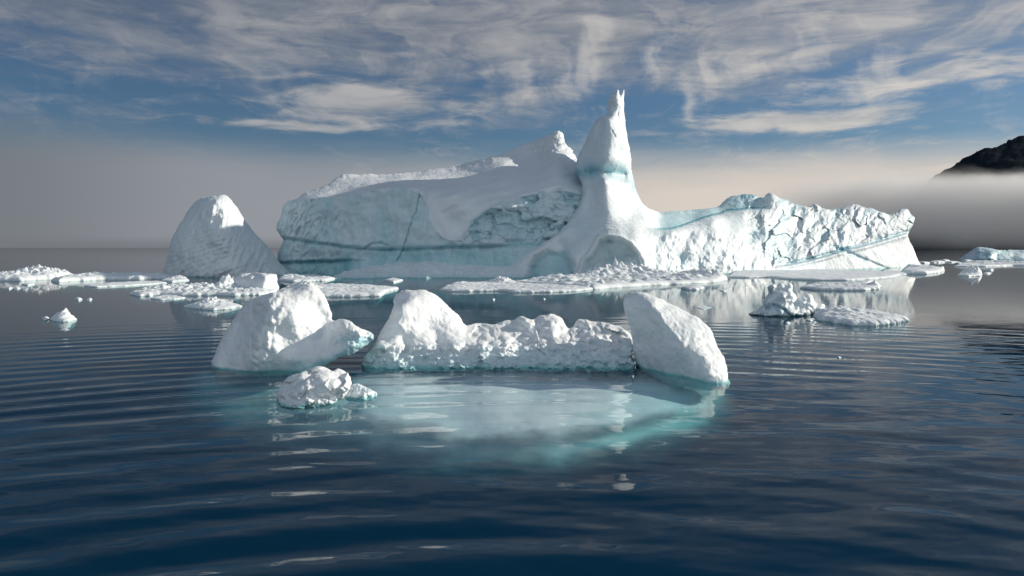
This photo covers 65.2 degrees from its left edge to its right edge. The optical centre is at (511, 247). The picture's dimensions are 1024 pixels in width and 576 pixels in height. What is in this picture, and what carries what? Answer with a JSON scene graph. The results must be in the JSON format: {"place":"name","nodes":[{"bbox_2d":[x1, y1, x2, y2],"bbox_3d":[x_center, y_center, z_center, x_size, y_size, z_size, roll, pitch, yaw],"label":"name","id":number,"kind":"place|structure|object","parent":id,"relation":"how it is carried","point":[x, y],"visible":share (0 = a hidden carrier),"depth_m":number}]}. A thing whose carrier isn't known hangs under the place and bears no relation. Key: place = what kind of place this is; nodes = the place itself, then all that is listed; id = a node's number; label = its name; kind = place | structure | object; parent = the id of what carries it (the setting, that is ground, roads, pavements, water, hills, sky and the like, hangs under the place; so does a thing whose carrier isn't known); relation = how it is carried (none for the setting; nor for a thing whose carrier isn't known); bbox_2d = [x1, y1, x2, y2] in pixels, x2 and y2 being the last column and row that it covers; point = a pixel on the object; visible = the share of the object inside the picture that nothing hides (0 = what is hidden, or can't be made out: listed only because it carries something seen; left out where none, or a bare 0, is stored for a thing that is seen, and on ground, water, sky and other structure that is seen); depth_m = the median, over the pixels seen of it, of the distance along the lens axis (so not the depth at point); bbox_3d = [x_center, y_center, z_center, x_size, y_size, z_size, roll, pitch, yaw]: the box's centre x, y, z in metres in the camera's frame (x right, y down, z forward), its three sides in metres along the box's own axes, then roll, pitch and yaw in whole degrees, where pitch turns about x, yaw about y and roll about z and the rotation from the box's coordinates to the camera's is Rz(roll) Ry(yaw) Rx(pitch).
{"place":"outdoors","nodes":[
{"label":"outdoors","id":0,"kind":"place"},
{"bbox_2d":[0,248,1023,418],"bbox_3d":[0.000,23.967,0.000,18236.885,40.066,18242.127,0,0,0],"label":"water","id":1,"kind":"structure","parent":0,"point":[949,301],"depth_m":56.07},
{"bbox_2d":[0,264,71,280],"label":"ice floe","id":2,"kind":"object","parent":1,"relation":"on","point":[37,272],"visible":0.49,"depth_m":99.06},
{"bbox_2d":[50,308,76,331],"bbox_3d":[-24.984,4.009,44.474,1.247,1.408,3.870,0,0,-34],"label":"ice chunk","id":3,"kind":"object","parent":1,"relation":"on","point":[64,315],"visible":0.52,"depth_m":43.67},
{"bbox_2d":[51,272,173,281],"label":"ice floe","id":4,"kind":"object","parent":1,"relation":"on","point":[90,276],"visible":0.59,"depth_m":98.48},
{"bbox_2d":[85,281,165,286],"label":"ice floe","id":5,"kind":"object","parent":1,"relation":"on","point":[127,283],"visible":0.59,"depth_m":84.24},
{"bbox_2d":[150,295,184,299],"bbox_3d":[-27.280,4.140,63.128,2.536,0.668,4.981,0,0,-36],"label":"ice floe","id":6,"kind":"object","parent":1,"relation":"on","point":[168,297],"visible":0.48,"depth_m":62.16},
{"bbox_2d":[161,275,188,281],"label":"ice floe","id":7,"kind":"object","parent":1,"relation":"on","point":[177,278],"visible":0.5,"depth_m":96.08},
{"bbox_2d":[129,274,277,295],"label":"ice floe","id":8,"kind":"object","parent":1,"relation":"on","point":[225,286],"visible":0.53,"depth_m":68.69},
{"bbox_2d":[233,272,278,289],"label":"ice block","id":9,"kind":"structure","parent":8,"relation":"on","point":[259,280],"depth_m":73.96},
{"bbox_2d":[183,296,241,309],"bbox_3d":[-19.956,4.002,53.843,5.588,1.428,3.561,0,0,44],"label":"ice floe","id":10,"kind":"object","parent":1,"relation":"on","point":[213,303],"visible":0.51,"depth_m":52.78},
{"bbox_2d":[163,195,290,276],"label":"iceberg","id":11,"kind":"object","parent":1,"relation":"on","point":[215,236],"visible":0.8,"depth_m":110.26},
{"bbox_2d":[277,273,334,281],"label":"ice floe","id":12,"kind":"object","parent":1,"relation":"on","point":[291,277],"visible":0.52,"depth_m":96.47},
{"bbox_2d":[276,366,351,409],"bbox_3d":[-5.146,3.689,21.086,2.033,0.868,2.319,0,0,-27],"label":"ice chunk","id":13,"kind":"object","parent":1,"relation":"on","point":[317,387],"visible":1,"depth_m":20.56},
{"bbox_2d":[278,279,398,296],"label":"ice floe","id":14,"kind":"object","parent":1,"relation":"on","point":[345,290],"visible":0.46,"depth_m":71.48},
{"bbox_2d":[345,383,376,401],"bbox_3d":[-4.108,3.927,21.591,1.116,0.407,0.933,0,0,30],"label":"ice chunk","id":15,"kind":"object","parent":1,"relation":"on","point":[357,392],"visible":0.98,"depth_m":21.28},
{"bbox_2d":[384,277,402,282],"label":"ice chunk","id":16,"kind":"object","parent":1,"relation":"on","point":[393,280],"visible":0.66,"depth_m":94.64},
{"bbox_2d":[319,289,705,460],"bbox_3d":[-2.894,3.619,23.675,22.377,4.087,15.892,0,0,0],"label":"ice floe","id":17,"kind":"object","parent":1,"relation":"on","point":[509,416],"visible":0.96,"depth_m":23.48},
{"bbox_2d":[212,283,373,376],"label":"ice block","id":18,"kind":"structure","parent":17,"relation":"on","point":[288,331],"depth_m":26.20},
{"bbox_2d":[623,292,729,390],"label":"ice block","id":19,"kind":"structure","parent":17,"relation":"on","point":[675,345],"depth_m":25.38},
{"bbox_2d":[439,276,592,292],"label":"ice floe","id":20,"kind":"object","parent":1,"relation":"on","point":[504,284],"visible":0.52,"depth_m":75.19},
{"bbox_2d":[276,89,920,278],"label":"iceberg","id":21,"kind":"object","parent":1,"relation":"on","point":[549,204],"visible":0.87,"depth_m":116.40},
{"bbox_2d":[516,257,726,289],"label":"ice floe","id":22,"kind":"object","parent":1,"relation":"on","point":[616,274],"visible":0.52,"depth_m":91.05},
{"bbox_2d":[681,284,704,289],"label":"ice floe","id":23,"kind":"object","parent":1,"relation":"on","point":[692,287],"visible":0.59,"depth_m":76.90},
{"bbox_2d":[697,306,710,309],"bbox_3d":[12.697,4.039,52.947,0.938,0.160,3.779,0,0,21],"label":"ice chunk","id":24,"kind":"object","parent":1,"relation":"on","point":[703,307],"visible":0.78,"depth_m":52.81},
{"bbox_2d":[749,281,824,316],"bbox_3d":[16.803,3.165,47.980,5.399,2.165,2.878,0,0,-25],"label":"ice chunk","id":25,"kind":"object","parent":1,"relation":"on","point":[781,300],"visible":0.84,"depth_m":47.28},
{"bbox_2d":[727,269,900,280],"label":"ice floe","id":26,"kind":"object","parent":1,"relation":"on","point":[826,274],"visible":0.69,"depth_m":110.62},
{"bbox_2d":[800,280,882,290],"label":"ice floe","id":27,"kind":"object","parent":1,"relation":"on","point":[853,286],"visible":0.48,"depth_m":76.55},
{"bbox_2d":[813,305,908,346],"bbox_3d":[19.401,4.322,44.897,5.352,1.829,8.710,0,0,0],"label":"ice floe","id":28,"kind":"object","parent":1,"relation":"on","point":[849,316],"visible":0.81,"depth_m":42.44},
{"bbox_2d":[887,271,906,274],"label":"ice floe","id":29,"kind":"object","parent":1,"relation":"on","point":[901,273],"visible":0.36,"depth_m":122.65},
{"bbox_2d":[901,264,944,273],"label":"ice floe","id":30,"kind":"object","parent":1,"relation":"on","point":[918,269],"visible":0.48,"depth_m":126.84},
{"bbox_2d":[958,264,981,276],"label":"ice chunk","id":31,"kind":"object","parent":1,"relation":"on","point":[972,270],"visible":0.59,"depth_m":116.29},
{"bbox_2d":[954,259,1023,266],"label":"ice floe","id":32,"kind":"object","parent":1,"relation":"on","point":[1004,262],"visible":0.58,"depth_m":177.48},
{"bbox_2d":[960,247,1023,259],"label":"iceberg","id":33,"kind":"object","parent":1,"relation":"on","point":[980,253],"visible":0.87,"depth_m":269.03},
{"bbox_2d":[903,135,1023,248],"bbox_3d":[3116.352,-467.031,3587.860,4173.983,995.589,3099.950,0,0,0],"label":"mountain","id":34,"kind":"structure","parent":0,"point":[974,200],"depth_m":2711.50}
]}

